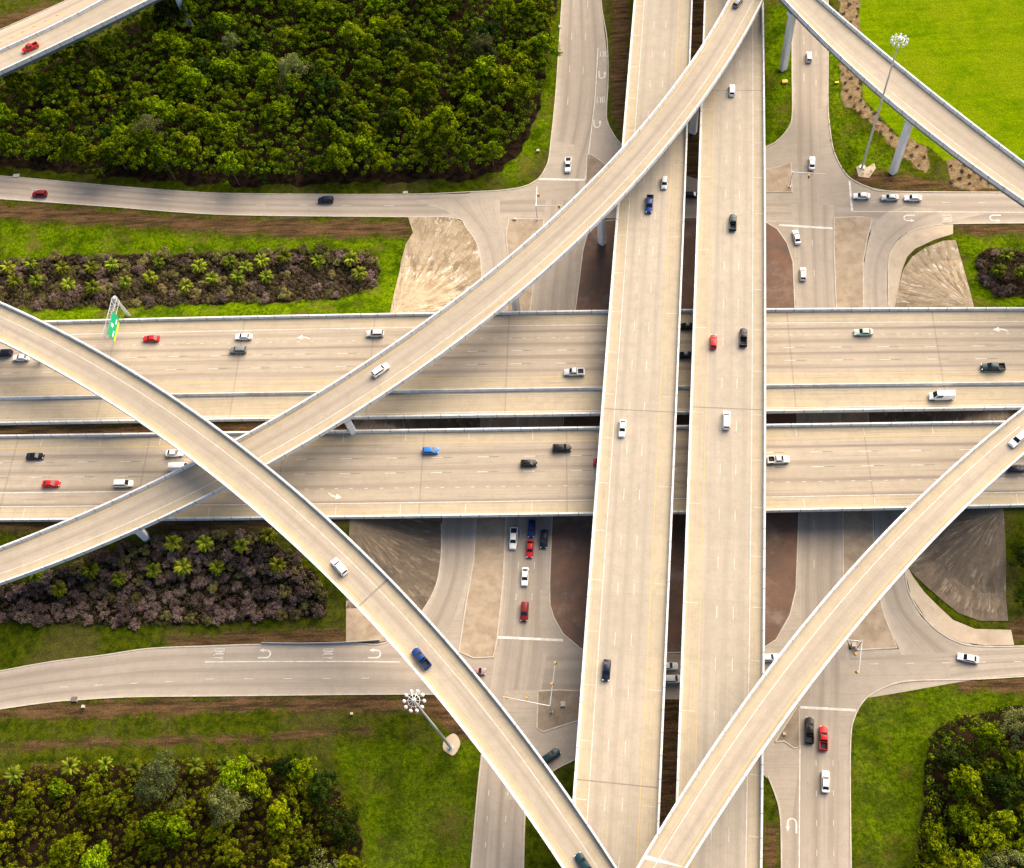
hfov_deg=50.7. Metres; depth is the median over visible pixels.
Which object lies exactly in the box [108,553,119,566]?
shrub
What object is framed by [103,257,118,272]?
palm tree
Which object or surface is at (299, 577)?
shrub
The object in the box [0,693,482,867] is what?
kerb
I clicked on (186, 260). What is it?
shrub
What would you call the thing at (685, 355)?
car
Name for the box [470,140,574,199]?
junction paving
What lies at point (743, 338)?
pickup truck
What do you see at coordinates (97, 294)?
shrub
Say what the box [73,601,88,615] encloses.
shrub
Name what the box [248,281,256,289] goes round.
shrub
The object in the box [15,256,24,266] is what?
shrub
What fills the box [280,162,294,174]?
broadleaf tree
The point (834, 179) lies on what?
junction paving
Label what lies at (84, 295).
shrub
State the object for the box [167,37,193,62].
broadleaf tree
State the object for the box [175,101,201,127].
broadleaf tree
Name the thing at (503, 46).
broadleaf tree
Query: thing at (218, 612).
shrub
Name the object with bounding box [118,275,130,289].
palm tree
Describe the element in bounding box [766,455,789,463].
pickup truck
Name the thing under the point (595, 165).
traffic island
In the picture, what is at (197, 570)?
shrub
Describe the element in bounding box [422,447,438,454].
car
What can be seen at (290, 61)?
broadleaf tree
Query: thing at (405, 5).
broadleaf tree
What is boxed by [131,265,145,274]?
shrub
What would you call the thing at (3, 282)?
shrub
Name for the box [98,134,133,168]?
broadleaf tree
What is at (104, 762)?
palm tree
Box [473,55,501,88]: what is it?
broadleaf tree
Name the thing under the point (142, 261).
shrub
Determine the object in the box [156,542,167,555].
shrub
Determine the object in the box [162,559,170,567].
shrub
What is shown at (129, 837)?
broadleaf tree
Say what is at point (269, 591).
shrub
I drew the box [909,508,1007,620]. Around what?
slope paving
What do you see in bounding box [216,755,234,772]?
palm tree
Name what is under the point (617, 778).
overpass
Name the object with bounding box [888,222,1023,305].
kerb
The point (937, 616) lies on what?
apron
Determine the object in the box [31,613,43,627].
shrub
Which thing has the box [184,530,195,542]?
shrub
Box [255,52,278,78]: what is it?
broadleaf tree
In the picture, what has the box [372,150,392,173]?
broadleaf tree
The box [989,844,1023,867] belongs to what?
broadleaf tree
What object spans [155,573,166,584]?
shrub
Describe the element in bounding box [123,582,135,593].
shrub
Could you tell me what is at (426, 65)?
broadleaf tree
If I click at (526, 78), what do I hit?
broadleaf tree
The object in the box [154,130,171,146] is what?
broadleaf tree
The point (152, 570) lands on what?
palm tree
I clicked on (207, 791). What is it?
broadleaf tree
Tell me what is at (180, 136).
broadleaf tree
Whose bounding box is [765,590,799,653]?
junction paving
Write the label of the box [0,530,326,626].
undergrowth
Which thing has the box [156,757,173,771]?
palm tree
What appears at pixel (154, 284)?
shrub
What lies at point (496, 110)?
broadleaf tree
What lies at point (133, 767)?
palm tree
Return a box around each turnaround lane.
[381,197,507,648]
[864,206,983,654]
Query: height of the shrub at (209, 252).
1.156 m
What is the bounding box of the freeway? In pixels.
[0,307,1023,521]
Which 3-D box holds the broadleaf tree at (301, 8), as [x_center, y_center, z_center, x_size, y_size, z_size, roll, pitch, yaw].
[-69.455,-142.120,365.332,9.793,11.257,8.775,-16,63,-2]
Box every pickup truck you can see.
[21,41,38,52]
[411,647,431,669]
[509,527,517,549]
[564,157,571,172]
[564,368,584,376]
[645,194,653,212]
[729,213,736,230]
[739,328,747,346]
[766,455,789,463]
[805,717,813,743]
[819,726,827,750]
[980,362,1005,371]
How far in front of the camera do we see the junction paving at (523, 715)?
257.44 m
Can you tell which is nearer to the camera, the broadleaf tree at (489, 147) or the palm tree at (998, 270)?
the palm tree at (998, 270)
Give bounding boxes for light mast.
[402,689,453,750]
[860,33,908,168]
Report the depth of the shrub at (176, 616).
278.01 m
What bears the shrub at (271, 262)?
on the ground
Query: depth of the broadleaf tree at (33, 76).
360.78 m
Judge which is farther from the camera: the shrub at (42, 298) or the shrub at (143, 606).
the shrub at (42, 298)
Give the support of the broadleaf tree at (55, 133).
on the ground
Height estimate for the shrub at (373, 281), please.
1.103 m
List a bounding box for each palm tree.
[0,260,14,273]
[2,764,24,784]
[6,272,23,288]
[23,257,37,269]
[24,570,44,582]
[27,274,42,288]
[50,581,66,597]
[54,260,69,274]
[59,757,79,777]
[60,277,75,291]
[79,560,101,579]
[82,260,98,274]
[83,279,100,295]
[97,756,113,772]
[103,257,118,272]
[111,570,127,587]
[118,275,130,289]
[125,758,143,775]
[141,269,157,284]
[145,562,161,578]
[152,256,165,268]
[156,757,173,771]
[163,534,182,551]
[174,557,192,576]
[177,278,193,292]
[186,757,205,776]
[190,259,207,273]
[194,534,213,552]
[204,271,218,284]
[208,559,224,576]
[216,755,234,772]
[222,253,237,269]
[229,269,245,283]
[234,538,249,553]
[238,260,253,274]
[245,751,262,770]
[253,253,268,267]
[258,268,274,283]
[259,527,277,544]
[269,557,285,573]
[276,248,292,263]
[309,253,325,269]
[341,250,358,267]
[351,266,367,281]
[990,263,1007,278]
[996,248,1014,263]
[1013,265,1023,279]
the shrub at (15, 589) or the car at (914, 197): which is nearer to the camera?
the shrub at (15, 589)
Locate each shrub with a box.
[0,277,8,287]
[0,292,7,301]
[0,588,5,597]
[0,612,5,623]
[5,592,16,600]
[6,257,15,263]
[8,605,17,618]
[10,288,20,295]
[11,583,24,594]
[12,266,21,274]
[14,608,32,623]
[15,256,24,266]
[16,597,28,609]
[18,601,34,614]
[22,583,31,596]
[23,288,34,299]
[29,266,40,275]
[30,579,42,587]
[31,299,43,310]
[31,585,45,599]
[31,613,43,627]
[33,602,49,615]
[37,294,45,302]
[39,274,47,280]
[40,569,52,585]
[41,259,52,264]
[42,614,52,625]
[44,582,55,594]
[47,249,61,260]
[49,291,61,301]
[50,282,60,292]
[50,601,63,616]
[52,297,65,306]
[55,271,65,280]
[55,612,64,622]
[56,565,68,576]
[57,595,66,604]
[58,290,72,301]
[61,270,74,280]
[63,299,76,309]
[65,608,77,619]
[67,576,75,586]
[68,265,79,272]
[68,587,79,598]
[69,559,84,575]
[71,284,81,295]
[71,295,80,302]
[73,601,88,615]
[76,573,87,580]
[76,593,87,603]
[79,256,89,264]
[81,289,89,299]
[82,612,93,625]
[84,581,93,589]
[87,550,99,563]
[89,290,102,300]
[89,587,103,598]
[90,253,103,263]
[94,266,105,278]
[94,562,102,575]
[96,598,108,610]
[98,278,108,287]
[98,549,111,562]
[98,581,109,594]
[99,283,112,294]
[99,568,110,579]
[99,610,109,620]
[102,253,111,263]
[103,592,115,601]
[107,571,117,585]
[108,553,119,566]
[109,617,120,628]
[112,281,118,290]
[113,600,126,613]
[114,609,131,623]
[115,539,131,555]
[116,590,129,603]
[117,552,130,567]
[118,259,130,267]
[118,271,131,278]
[118,565,131,581]
[119,286,129,296]
[122,267,130,273]
[122,300,131,308]
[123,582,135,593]
[124,600,137,615]
[128,548,137,556]
[128,618,140,630]
[130,592,141,605]
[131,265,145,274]
[131,298,141,306]
[132,575,142,585]
[134,284,143,292]
[136,256,148,265]
[136,557,147,570]
[137,597,153,610]
[138,545,149,555]
[140,580,151,590]
[142,295,154,307]
[143,610,157,621]
[145,589,156,599]
[147,279,156,287]
[149,551,160,561]
[150,534,164,547]
[152,602,161,611]
[155,270,168,280]
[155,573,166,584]
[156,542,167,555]
[157,246,169,258]
[157,283,166,293]
[160,589,173,603]
[160,610,171,620]
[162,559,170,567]
[165,570,176,579]
[167,270,178,278]
[167,549,181,562]
[168,254,173,261]
[169,597,180,609]
[171,532,179,537]
[171,607,184,622]
[173,583,185,596]
[175,291,184,299]
[176,538,188,552]
[178,572,190,580]
[180,257,190,263]
[180,264,191,272]
[183,249,194,257]
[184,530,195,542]
[184,551,196,562]
[185,612,195,622]
[187,288,201,299]
[189,591,204,606]
[190,543,199,553]
[191,575,204,589]
[193,526,208,539]
[193,564,202,573]
[194,553,206,564]
[198,280,207,285]
[201,604,215,615]
[201,615,213,625]
[202,260,211,271]
[203,553,217,565]
[203,595,216,605]
[204,250,212,256]
[204,574,212,584]
[206,295,215,303]
[207,580,218,593]
[210,252,220,261]
[210,268,220,273]
[211,528,227,540]
[212,555,225,565]
[212,615,224,625]
[213,605,227,616]
[215,292,227,302]
[215,571,229,583]
[217,276,227,285]
[219,584,228,594]
[221,547,235,561]
[222,285,233,296]
[222,607,236,620]
[224,596,236,610]
[227,538,240,549]
[227,561,235,571]
[231,555,249,569]
[231,580,240,590]
[234,279,247,290]
[234,528,245,539]
[234,603,247,619]
[235,571,244,578]
[236,248,244,254]
[241,562,256,576]
[241,590,252,604]
[245,600,256,615]
[246,293,257,303]
[246,533,257,545]
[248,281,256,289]
[250,576,259,587]
[250,585,267,599]
[250,611,263,623]
[254,284,264,293]
[254,558,263,568]
[255,545,269,558]
[257,292,268,304]
[259,563,270,573]
[260,265,271,270]
[261,247,272,256]
[263,585,278,599]
[263,604,278,616]
[265,258,275,265]
[268,572,282,581]
[270,252,277,262]
[270,595,282,609]
[274,246,284,252]
[274,551,284,559]
[275,284,285,294]
[276,607,287,620]
[278,262,292,273]
[278,288,292,299]
[278,585,292,598]
[279,270,289,279]
[279,567,291,577]
[283,602,293,613]
[286,280,293,286]
[287,591,301,606]
[289,609,300,620]
[290,252,304,263]
[290,265,299,272]
[291,551,302,563]
[291,563,302,574]
[292,570,306,584]
[295,585,312,601]
[296,243,308,254]
[300,599,307,609]
[304,275,315,283]
[309,580,322,594]
[310,282,322,293]
[311,604,326,618]
[314,244,327,253]
[317,591,327,600]
[322,252,334,262]
[323,289,332,298]
[326,281,338,290]
[327,269,335,279]
[332,291,340,298]
[333,258,342,265]
[335,250,343,259]
[353,254,364,265]
[361,248,369,256]
[363,270,374,280]
[366,256,378,263]
[369,279,378,287]
[975,259,985,268]
[976,271,985,281]
[982,275,996,287]
[990,249,999,259]
[992,284,1006,297]
[993,272,1009,281]
[1005,283,1016,294]
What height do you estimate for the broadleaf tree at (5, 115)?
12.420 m
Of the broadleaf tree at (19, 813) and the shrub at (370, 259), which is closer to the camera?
the broadleaf tree at (19, 813)
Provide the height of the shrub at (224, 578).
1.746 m
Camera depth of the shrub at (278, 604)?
276.79 m
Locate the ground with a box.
[0,0,1023,867]
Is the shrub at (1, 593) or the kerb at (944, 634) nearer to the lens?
the kerb at (944, 634)
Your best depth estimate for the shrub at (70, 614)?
280.80 m
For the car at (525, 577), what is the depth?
273.87 m
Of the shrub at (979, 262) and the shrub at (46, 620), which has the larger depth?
the shrub at (979, 262)
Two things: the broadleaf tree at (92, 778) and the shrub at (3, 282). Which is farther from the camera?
the shrub at (3, 282)
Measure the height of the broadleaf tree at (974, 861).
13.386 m
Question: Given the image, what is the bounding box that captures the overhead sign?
[102,296,129,341]
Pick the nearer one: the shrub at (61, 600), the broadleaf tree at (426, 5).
the shrub at (61, 600)
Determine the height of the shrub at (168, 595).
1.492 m
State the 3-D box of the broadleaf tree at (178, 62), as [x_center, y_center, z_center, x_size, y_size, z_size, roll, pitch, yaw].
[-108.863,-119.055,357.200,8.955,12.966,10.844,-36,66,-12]
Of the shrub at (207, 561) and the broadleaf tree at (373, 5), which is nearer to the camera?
the shrub at (207, 561)
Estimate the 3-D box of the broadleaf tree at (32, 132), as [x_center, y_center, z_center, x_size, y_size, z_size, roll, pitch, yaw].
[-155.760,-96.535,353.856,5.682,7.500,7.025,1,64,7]
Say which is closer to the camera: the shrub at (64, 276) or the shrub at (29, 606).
the shrub at (29, 606)
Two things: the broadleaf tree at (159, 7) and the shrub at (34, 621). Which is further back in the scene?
the broadleaf tree at (159, 7)
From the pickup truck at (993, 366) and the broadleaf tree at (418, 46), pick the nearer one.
the pickup truck at (993, 366)
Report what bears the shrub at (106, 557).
on the ground
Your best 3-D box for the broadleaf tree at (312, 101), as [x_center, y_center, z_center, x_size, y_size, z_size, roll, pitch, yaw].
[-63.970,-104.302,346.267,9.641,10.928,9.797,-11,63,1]
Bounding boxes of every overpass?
[573,0,692,867]
[676,0,765,867]
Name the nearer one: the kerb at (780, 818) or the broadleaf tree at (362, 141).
the kerb at (780, 818)
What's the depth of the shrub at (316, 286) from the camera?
314.93 m
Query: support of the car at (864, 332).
on the freeway
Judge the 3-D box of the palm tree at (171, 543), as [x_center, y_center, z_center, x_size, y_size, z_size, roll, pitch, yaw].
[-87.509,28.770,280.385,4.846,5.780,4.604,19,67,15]
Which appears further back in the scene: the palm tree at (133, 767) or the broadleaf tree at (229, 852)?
the palm tree at (133, 767)
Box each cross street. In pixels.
[0,176,1023,222]
[0,644,1023,707]
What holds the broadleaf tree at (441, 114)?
on the ground
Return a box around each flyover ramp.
[0,0,192,77]
[0,0,763,585]
[0,301,616,867]
[636,407,1023,867]
[779,0,1023,207]
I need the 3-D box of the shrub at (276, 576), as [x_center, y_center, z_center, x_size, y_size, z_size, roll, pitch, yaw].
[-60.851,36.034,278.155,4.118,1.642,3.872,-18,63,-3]
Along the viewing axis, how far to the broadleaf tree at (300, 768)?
252.86 m
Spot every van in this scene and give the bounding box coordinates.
[167,462,187,471]
[928,390,955,400]
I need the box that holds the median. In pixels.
[549,217,799,652]
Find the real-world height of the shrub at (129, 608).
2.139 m
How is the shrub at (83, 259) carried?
on the undergrowth at (353, 281)
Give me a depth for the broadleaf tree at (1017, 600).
257.94 m
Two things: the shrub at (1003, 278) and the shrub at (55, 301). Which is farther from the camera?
the shrub at (55, 301)
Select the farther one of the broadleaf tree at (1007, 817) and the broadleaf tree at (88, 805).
the broadleaf tree at (88, 805)
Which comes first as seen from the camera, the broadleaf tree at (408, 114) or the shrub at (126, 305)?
the shrub at (126, 305)
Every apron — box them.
[346,600,386,641]
[888,224,952,307]
[906,568,1013,644]
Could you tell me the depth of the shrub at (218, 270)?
326.10 m
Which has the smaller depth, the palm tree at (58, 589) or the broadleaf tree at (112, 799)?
the broadleaf tree at (112, 799)
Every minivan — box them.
[113,479,133,487]
[722,411,730,429]
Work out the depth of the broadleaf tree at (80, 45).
365.33 m
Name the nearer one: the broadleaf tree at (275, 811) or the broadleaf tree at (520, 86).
the broadleaf tree at (275, 811)
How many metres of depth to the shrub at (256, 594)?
277.44 m
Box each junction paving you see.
[444,607,499,651]
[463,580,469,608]
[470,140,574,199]
[501,217,543,255]
[505,690,577,799]
[540,590,582,653]
[576,236,585,296]
[586,60,697,200]
[764,710,798,867]
[765,107,799,204]
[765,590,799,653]
[768,222,795,299]
[818,105,892,204]
[838,660,949,759]
[864,223,875,261]
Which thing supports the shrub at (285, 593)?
on the ground
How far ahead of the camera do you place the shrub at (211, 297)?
316.06 m
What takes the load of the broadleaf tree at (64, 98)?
on the ground
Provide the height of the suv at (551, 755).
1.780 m
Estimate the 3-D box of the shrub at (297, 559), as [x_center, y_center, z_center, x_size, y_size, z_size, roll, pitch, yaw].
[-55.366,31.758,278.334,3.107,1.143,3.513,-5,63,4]
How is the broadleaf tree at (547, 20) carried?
on the ground
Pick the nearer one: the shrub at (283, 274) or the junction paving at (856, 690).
the junction paving at (856, 690)
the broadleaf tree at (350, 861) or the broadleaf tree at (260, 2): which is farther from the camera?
the broadleaf tree at (260, 2)
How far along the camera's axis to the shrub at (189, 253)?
329.71 m
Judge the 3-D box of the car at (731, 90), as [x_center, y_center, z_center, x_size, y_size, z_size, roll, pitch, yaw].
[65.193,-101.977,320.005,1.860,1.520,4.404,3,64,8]
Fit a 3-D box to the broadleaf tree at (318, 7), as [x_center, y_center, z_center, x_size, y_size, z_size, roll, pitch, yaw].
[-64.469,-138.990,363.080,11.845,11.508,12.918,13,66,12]
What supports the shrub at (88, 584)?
on the ground
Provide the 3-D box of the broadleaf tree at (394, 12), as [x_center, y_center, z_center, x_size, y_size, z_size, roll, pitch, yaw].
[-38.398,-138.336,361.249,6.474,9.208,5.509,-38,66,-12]
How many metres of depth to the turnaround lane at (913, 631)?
273.97 m
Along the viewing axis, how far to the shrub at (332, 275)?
319.17 m
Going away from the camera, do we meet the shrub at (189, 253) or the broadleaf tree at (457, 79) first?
the shrub at (189, 253)
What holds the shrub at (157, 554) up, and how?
on the ground
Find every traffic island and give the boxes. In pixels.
[458,218,543,658]
[536,689,579,731]
[585,153,605,181]
[766,162,791,191]
[775,704,799,747]
[833,216,896,650]
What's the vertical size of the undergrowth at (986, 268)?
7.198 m
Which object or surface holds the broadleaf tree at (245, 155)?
on the ground
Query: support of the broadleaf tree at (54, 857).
on the ground
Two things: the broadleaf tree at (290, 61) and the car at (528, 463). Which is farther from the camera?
the broadleaf tree at (290, 61)
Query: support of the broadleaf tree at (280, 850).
on the ground
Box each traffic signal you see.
[505,661,556,712]
[535,189,562,220]
[788,171,822,187]
[850,640,862,673]
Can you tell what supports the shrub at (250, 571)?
on the ground
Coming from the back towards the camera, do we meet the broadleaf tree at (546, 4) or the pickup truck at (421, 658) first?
the broadleaf tree at (546, 4)
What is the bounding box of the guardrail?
[261,639,379,643]
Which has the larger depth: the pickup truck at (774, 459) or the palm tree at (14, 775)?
the pickup truck at (774, 459)
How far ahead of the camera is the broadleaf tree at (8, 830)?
253.97 m
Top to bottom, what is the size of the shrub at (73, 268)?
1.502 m
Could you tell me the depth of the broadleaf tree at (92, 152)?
339.33 m
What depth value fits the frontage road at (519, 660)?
278.75 m
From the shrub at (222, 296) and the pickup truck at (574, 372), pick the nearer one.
the pickup truck at (574, 372)
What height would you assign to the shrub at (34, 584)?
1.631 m
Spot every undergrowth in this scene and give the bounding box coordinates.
[0,0,553,177]
[0,248,381,308]
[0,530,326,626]
[0,754,359,867]
[917,702,1023,867]
[975,246,1023,297]
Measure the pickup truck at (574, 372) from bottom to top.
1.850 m
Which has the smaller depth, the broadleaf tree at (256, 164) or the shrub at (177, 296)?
the shrub at (177, 296)
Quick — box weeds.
[827,94,890,176]
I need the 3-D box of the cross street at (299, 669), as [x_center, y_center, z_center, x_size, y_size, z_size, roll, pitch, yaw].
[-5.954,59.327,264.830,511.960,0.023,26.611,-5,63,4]
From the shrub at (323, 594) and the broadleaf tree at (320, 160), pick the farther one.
the broadleaf tree at (320, 160)
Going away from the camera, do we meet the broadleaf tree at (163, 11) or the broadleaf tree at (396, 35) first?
the broadleaf tree at (396, 35)
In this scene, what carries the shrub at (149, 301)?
on the ground
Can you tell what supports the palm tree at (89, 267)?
on the ground
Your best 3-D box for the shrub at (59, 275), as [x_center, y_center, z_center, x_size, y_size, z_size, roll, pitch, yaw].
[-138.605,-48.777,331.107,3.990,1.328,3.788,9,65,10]
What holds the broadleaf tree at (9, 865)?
on the ground
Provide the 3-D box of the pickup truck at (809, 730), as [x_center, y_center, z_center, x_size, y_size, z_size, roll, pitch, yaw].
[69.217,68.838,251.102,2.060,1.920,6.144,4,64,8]
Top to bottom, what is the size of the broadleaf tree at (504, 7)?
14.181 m
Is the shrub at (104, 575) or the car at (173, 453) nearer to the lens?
the shrub at (104, 575)
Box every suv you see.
[0,349,12,356]
[31,190,47,197]
[229,346,246,353]
[317,196,333,203]
[331,557,348,575]
[366,329,383,337]
[371,362,389,377]
[520,602,528,621]
[540,530,547,548]
[542,747,560,763]
[552,444,570,452]
[665,675,679,683]
[1008,430,1023,447]
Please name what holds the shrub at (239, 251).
on the ground
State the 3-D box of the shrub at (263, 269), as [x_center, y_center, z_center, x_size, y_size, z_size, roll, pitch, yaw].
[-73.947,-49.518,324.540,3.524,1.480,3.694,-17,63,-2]
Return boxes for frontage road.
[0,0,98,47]
[472,0,606,867]
[779,0,855,867]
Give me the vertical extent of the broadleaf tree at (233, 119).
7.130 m
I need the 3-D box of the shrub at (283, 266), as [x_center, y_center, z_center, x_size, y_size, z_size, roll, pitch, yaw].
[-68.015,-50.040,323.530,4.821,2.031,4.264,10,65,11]
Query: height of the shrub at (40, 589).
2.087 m
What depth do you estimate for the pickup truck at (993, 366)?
279.37 m
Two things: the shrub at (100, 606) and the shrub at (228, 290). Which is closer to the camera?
the shrub at (100, 606)
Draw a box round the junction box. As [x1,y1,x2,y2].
[851,642,856,647]
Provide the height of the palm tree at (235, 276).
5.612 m
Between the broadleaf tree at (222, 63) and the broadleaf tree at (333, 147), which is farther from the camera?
the broadleaf tree at (222, 63)
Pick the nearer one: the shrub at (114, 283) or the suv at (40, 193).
the shrub at (114, 283)
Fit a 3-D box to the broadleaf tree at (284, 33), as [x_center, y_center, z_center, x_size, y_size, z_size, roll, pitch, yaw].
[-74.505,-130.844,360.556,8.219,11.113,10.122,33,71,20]
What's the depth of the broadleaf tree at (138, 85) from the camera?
355.10 m
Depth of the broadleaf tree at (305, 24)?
361.97 m
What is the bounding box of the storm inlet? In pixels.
[71,696,77,701]
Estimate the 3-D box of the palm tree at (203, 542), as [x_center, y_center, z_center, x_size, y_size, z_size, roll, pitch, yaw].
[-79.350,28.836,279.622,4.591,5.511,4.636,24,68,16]
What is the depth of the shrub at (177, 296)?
318.89 m
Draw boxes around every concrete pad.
[443,733,459,754]
[856,164,875,177]
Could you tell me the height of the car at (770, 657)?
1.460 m
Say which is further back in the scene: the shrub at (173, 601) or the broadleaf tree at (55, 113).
the broadleaf tree at (55, 113)
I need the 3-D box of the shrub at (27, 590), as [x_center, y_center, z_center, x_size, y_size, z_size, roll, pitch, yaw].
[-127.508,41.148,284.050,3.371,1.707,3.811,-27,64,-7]
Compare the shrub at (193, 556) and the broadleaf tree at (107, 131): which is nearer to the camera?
the shrub at (193, 556)
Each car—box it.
[12,354,29,361]
[26,453,44,459]
[42,480,60,487]
[142,335,159,342]
[165,450,183,456]
[235,333,252,340]
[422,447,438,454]
[471,667,485,675]
[520,459,536,466]
[521,567,528,585]
[526,539,533,557]
[528,519,535,537]
[574,852,591,867]
[602,659,610,680]
[618,419,626,436]
[661,176,667,189]
[666,662,677,669]
[679,351,691,358]
[680,322,692,329]
[685,191,696,198]
[710,334,716,349]
[729,84,734,96]
[732,0,742,8]
[765,653,778,661]
[792,230,800,244]
[799,267,805,280]
[806,52,811,62]
[808,156,814,169]
[821,770,829,792]
[853,192,869,199]
[854,328,872,335]
[881,194,898,200]
[904,194,921,201]
[957,653,978,663]
[1006,465,1023,472]
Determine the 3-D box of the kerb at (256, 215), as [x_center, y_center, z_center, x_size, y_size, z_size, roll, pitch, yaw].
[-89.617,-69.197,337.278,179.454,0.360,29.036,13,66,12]
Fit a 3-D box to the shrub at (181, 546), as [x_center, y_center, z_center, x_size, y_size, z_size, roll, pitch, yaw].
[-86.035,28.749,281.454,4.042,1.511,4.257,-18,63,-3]
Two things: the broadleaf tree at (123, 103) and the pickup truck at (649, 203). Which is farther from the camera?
the broadleaf tree at (123, 103)
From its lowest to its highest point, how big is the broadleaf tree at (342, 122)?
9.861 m
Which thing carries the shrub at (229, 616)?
on the ground
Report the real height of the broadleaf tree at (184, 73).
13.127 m
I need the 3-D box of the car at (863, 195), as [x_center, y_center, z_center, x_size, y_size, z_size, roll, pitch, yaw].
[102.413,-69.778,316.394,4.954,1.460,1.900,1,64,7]
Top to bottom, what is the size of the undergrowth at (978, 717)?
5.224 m
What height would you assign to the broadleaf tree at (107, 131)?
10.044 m
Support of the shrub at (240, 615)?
on the ground
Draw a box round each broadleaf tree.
[0,103,17,133]
[0,133,21,159]
[0,818,17,852]
[0,863,25,867]
[3,70,34,106]
[12,798,39,828]
[21,781,45,799]
[26,73,42,94]
[27,127,44,145]
[30,132,59,157]
[36,863,54,867]
[37,70,71,95]
[39,106,67,129]
[48,126,71,148]
[48,778,72,798]
[48,832,87,867]
[50,47,73,67]
[56,63,69,81]
[58,87,79,105]
[59,131,87,166]
[68,100,95,129]
[69,65,85,83]
[73,38,97,60]
[77,783,110,824]
[78,144,113,176]
[78,839,111,867]
[83,773,107,794]
[88,69,114,92]
[94,43,123,66]
[94,94,120,112]
[96,33,128,57]
[97,125,125,140]
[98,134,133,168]
[103,783,132,815]
[106,63,135,87]
[111,123,134,152]
[114,100,136,120]
[118,114,140,139]
[124,819,144,849]
[126,12,140,22]
[127,146,145,169]
[128,81,148,100]
[130,99,144,118]
[130,113,170,149]
[132,128,168,160]
[133,747,186,808]
[137,833,167,861]
[140,11,158,34]
[140,811,172,838]
[142,95,167,119]
[150,0,178,18]
[150,100,177,132]
[150,143,184,179]
[151,0,184,27]
[151,31,185,62]
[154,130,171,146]
[157,70,174,86]
[158,147,178,169]
[161,84,184,104]
[162,814,196,848]
[166,56,191,87]
[167,28,182,38]
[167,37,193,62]
[170,795,201,818]
[171,132,185,149]
[172,65,199,93]
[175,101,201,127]
[179,0,200,24]
[181,135,209,165]
[182,71,211,104]
[192,19,222,47]
[192,52,234,84]
[195,39,212,60]
[195,111,211,133]
[201,778,234,813]
[201,817,233,848]
[203,112,241,144]
[208,56,242,83]
[208,782,252,829]
[213,754,247,801]
[213,837,244,867]
[214,11,235,31]
[216,90,242,109]
[217,151,243,185]
[220,32,244,56]
[220,132,239,150]
[223,142,242,158]
[226,111,242,124]
[228,52,241,64]
[229,71,250,87]
[231,14,249,34]
[237,150,258,170]
[239,32,256,52]
[243,54,261,73]
[243,92,265,111]
[245,768,273,802]
[249,32,273,54]
[250,161,276,183]
[251,0,272,14]
[254,68,282,97]
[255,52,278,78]
[259,101,295,132]
[266,147,284,164]
[266,794,302,838]
[267,829,297,862]
[268,853,291,867]
[269,753,298,780]
[275,53,315,90]
[276,25,296,52]
[277,95,292,112]
[278,0,295,16]
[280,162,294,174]
[283,73,306,100]
[283,772,321,815]
[285,53,302,72]
[286,755,317,786]
[289,58,332,90]
[290,832,318,860]
[294,0,319,22]
[294,29,315,55]
[297,18,318,37]
[297,94,327,121]
[298,848,337,867]
[304,155,334,174]
[304,768,339,812]
[305,1,332,34]
[308,47,333,64]
[313,72,340,104]
[313,118,338,143]
[319,68,339,91]
[319,802,360,849]
[322,0,357,30]
[322,142,352,175]
[328,105,353,120]
[329,127,356,159]
[330,115,358,141]
[334,83,352,104]
[336,854,367,867]
[337,20,366,54]
[345,103,373,125]
[351,20,360,38]
[351,132,376,161]
[353,53,385,80]
[358,122,380,140]
[360,33,380,56]
[360,75,379,95]
[363,0,387,18]
[368,16,387,38]
[372,93,387,109]
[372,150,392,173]
[377,110,408,139]
[380,15,408,41]
[380,29,415,63]
[384,49,408,73]
[386,9,405,26]
[387,88,415,111]
[390,62,434,100]
[395,107,418,136]
[400,0,412,10]
[404,145,428,164]
[408,41,436,62]
[408,78,441,112]
[409,61,440,88]
[414,116,439,148]
[416,0,435,13]
[418,28,438,44]
[425,5,450,28]
[425,125,464,165]
[430,105,459,136]
[433,0,460,11]
[443,28,464,55]
[448,73,466,94]
[453,107,472,129]
[457,144,475,166]
[458,67,483,96]
[460,59,473,73]
[460,91,485,117]
[461,20,503,54]
[463,31,499,62]
[470,18,484,32]
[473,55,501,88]
[480,141,505,166]
[482,104,505,126]
[484,64,518,96]
[484,125,508,145]
[494,0,517,30]
[494,43,513,65]
[505,79,536,113]
[508,21,526,40]
[511,52,533,75]
[512,40,538,65]
[513,0,539,28]
[514,73,537,100]
[529,31,562,61]
[530,0,555,19]
[532,12,554,35]
[536,52,552,75]
[911,851,959,867]
[916,821,948,866]
[928,735,984,778]
[942,797,980,835]
[948,764,983,797]
[950,849,982,867]
[966,721,1005,751]
[969,795,996,817]
[969,823,1007,860]
[977,755,1002,779]
[978,771,1023,815]
[980,853,1006,867]
[982,809,1016,837]
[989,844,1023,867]
[998,707,1023,754]
[1001,747,1023,784]
[1005,836,1023,867]
[1011,544,1023,567]
[1014,595,1023,608]
[1016,803,1023,837]
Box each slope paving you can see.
[346,518,440,642]
[353,418,479,429]
[390,217,480,312]
[869,410,1009,421]
[896,240,973,306]
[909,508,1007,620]
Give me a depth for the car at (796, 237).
311.49 m
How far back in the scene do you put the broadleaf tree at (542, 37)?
343.96 m
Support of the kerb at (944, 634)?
on the ground
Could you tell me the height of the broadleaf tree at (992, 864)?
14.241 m
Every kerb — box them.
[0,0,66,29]
[0,0,561,194]
[0,198,481,277]
[0,524,441,670]
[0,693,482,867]
[523,759,574,867]
[601,0,621,144]
[765,38,792,146]
[768,776,781,867]
[827,0,1001,192]
[849,676,1023,867]
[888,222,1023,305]
[905,571,1023,646]
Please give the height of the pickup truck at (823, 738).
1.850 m
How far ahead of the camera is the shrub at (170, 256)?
329.70 m
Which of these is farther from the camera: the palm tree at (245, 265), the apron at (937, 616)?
the palm tree at (245, 265)
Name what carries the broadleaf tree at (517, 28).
on the ground

